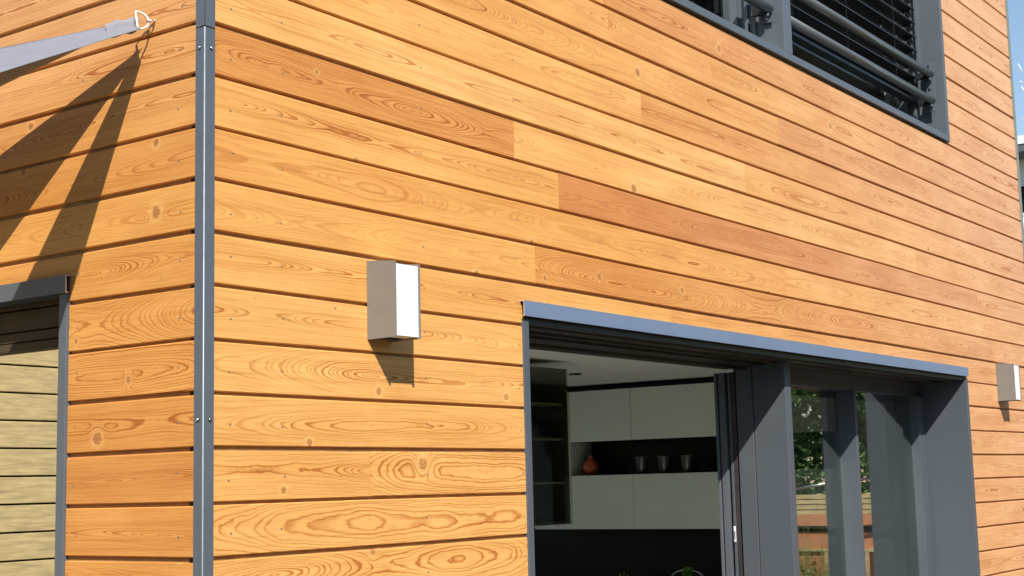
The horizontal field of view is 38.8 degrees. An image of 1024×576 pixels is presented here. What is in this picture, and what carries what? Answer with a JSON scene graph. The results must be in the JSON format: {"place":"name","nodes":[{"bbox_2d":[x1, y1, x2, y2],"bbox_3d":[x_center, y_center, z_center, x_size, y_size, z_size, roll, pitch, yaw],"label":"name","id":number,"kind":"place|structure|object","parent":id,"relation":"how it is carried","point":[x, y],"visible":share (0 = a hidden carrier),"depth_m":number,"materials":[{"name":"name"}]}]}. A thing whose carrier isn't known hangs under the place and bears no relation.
{"place":"outdoors","nodes":[
{"label":"outdoors","id":0,"kind":"place"},
{"bbox_2d":[0,0,1023,575],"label":"timber house","id":1,"kind":"structure","parent":0,"point":[760,212],"depth_m":5.03,"materials":[{"name":"orange wood"}]},
{"bbox_2d":[0,275,71,575],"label":"window","id":2,"kind":"structure","parent":1,"relation":"in","point":[34,314],"depth_m":4.50,"materials":[{"name":"metal"}]},
{"bbox_2d":[0,10,149,86],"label":"shade sail","id":3,"kind":"object","parent":1,"relation":"attached to","point":[18,60],"visible":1,"depth_m":4.02,"materials":[{"name":"grey fabric"}]},
{"bbox_2d":[367,260,420,341],"bbox_3d":[-0.371,0.038,4.564,0.117,0.248,0.120,-7,-9,35],"label":"wall lamp","id":4,"kind":"object","parent":1,"relation":"attached to","point":[393,303],"visible":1,"depth_m":4.52,"materials":[{"name":"metal"}]},
{"bbox_2d":[530,366,570,525],"bbox_3d":[0.017,0.898,8.242,0.288,0.892,0.707,-7,-9,35],"label":"glass cabinet","id":5,"kind":"object","parent":1,"relation":"attached to","point":[550,455],"visible":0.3,"depth_m":8.48,"materials":[{"name":"black glass"}]},
{"bbox_2d":[535,379,839,528],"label":"wall cabinets","id":6,"kind":"object","parent":1,"relation":"attached to","point":[614,431],"depth_m":10.24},
{"bbox_2d":[535,524,557,528],"bbox_3d":[0.255,1.585,10.729,0.200,0.383,0.021,-7,-9,35],"label":"cabinet door","id":7,"kind":"structure","parent":6,"relation":"in","point":[543,526],"depth_m":10.69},
{"bbox_2d":[583,456,598,474],"bbox_3d":[0.577,1.297,10.628,0.120,0.142,0.120,-7,-9,35],"label":"vase","id":8,"kind":"object","parent":6,"relation":"in","point":[591,466],"visible":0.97,"depth_m":10.59,"materials":[{"name":"orange ceramic"}]},
{"bbox_2d":[558,474,634,528],"bbox_3d":[0.603,1.543,10.481,0.650,0.383,0.021,-7,-9,35],"label":"cabinet door","id":9,"kind":"structure","parent":6,"relation":"in","point":[596,501],"depth_m":10.44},
{"bbox_2d":[567,388,631,442],"bbox_3d":[0.626,0.925,10.537,0.549,0.368,0.021,-7,-9,35],"label":"cabinet door","id":10,"kind":"structure","parent":6,"relation":"in","point":[597,415],"depth_m":10.52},
{"bbox_2d":[634,456,648,473],"bbox_3d":[0.922,1.262,10.356,0.104,0.122,0.104,-7,-9,35],"label":"tumbler","id":11,"kind":"object","parent":6,"relation":"in","point":[641,464],"visible":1,"depth_m":10.32,"materials":[{"name":"silver metal"}]},
{"bbox_2d":[657,456,670,472],"bbox_3d":[1.072,1.244,10.249,0.104,0.122,0.104,-7,-9,35],"label":"tumbler","id":12,"kind":"object","parent":6,"relation":"in","point":[664,462],"visible":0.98,"depth_m":10.21,"materials":[{"name":"silver metal"}]},
{"bbox_2d":[630,382,715,439],"bbox_3d":[1.152,0.862,10.162,0.741,0.368,0.021,-7,-9,35],"label":"cabinet door","id":13,"kind":"structure","parent":6,"relation":"in","point":[685,410],"depth_m":10.17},
{"bbox_2d":[633,472,719,528],"bbox_3d":[1.168,1.474,10.078,0.738,0.383,0.021,-7,-9,35],"label":"cabinet door","id":14,"kind":"structure","parent":6,"relation":"in","point":[664,500],"depth_m":10.08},
{"bbox_2d":[680,455,693,472],"bbox_3d":[1.222,1.225,10.142,0.104,0.122,0.104,-7,-9,35],"label":"tumbler","id":15,"kind":"object","parent":6,"relation":"in","point":[687,463],"visible":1,"depth_m":10.11,"materials":[{"name":"silver metal"}]},
{"bbox_2d":[791,395,828,432],"bbox_3d":[1.758,0.789,9.730,0.746,0.368,0.021,-7,-9,35],"label":"cabinet door","id":16,"kind":"structure","parent":6,"relation":"in","point":[809,414],"depth_m":9.57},
{"bbox_2d":[534,528,842,575],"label":"splashback","id":17,"kind":"object","parent":1,"relation":"attached to","point":[613,552],"visible":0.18,"depth_m":10.59,"materials":[{"name":"black"}]},
{"bbox_2d":[519,300,980,575],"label":"patio door","id":18,"kind":"structure","parent":1,"relation":"in","point":[934,531],"depth_m":7.35,"materials":[{"name":"grey metal"}]},
{"bbox_2d":[664,0,949,141],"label":"window","id":19,"kind":"structure","parent":1,"relation":"in","point":[916,76],"depth_m":8.59,"materials":[{"name":"grey metal"}]},
{"bbox_2d":[995,363,1021,401],"bbox_3d":[3.262,0.618,9.559,0.117,0.248,0.120,-7,-9,35],"label":"wall lamp","id":20,"kind":"object","parent":1,"relation":"attached to","point":[1008,382],"visible":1,"depth_m":9.52,"materials":[{"name":"metal"}]},
{"bbox_2d":[1007,0,1023,135],"label":"sky","id":21,"kind":"structure","parent":0,"point":[1015,7],"materials":[{"name":"blue"}]},
{"bbox_2d":[1017,135,1023,222],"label":"neighbour house","id":22,"kind":"structure","parent":0,"point":[1020,139],"depth_m":27.93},
{"bbox_2d":[1021,184,1023,214],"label":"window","id":23,"kind":"structure","parent":22,"relation":"in","point":[1022,185],"depth_m":27.94,"materials":[{"name":"black glass"}]},
{"bbox_3d":[1.190,1.959,9.868,0.260,0.100,0.260,-7,-9,35],"label":"hoop basket","id":24,"kind":"object","parent":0,"visible":0},
{"bbox_2d":[682,566,693,575],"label":"herb bunch","id":25,"kind":"object","parent":24,"relation":"in","point":[687,571],"visible":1,"depth_m":9.83,"materials":[{"name":"green plant"}]}
]}

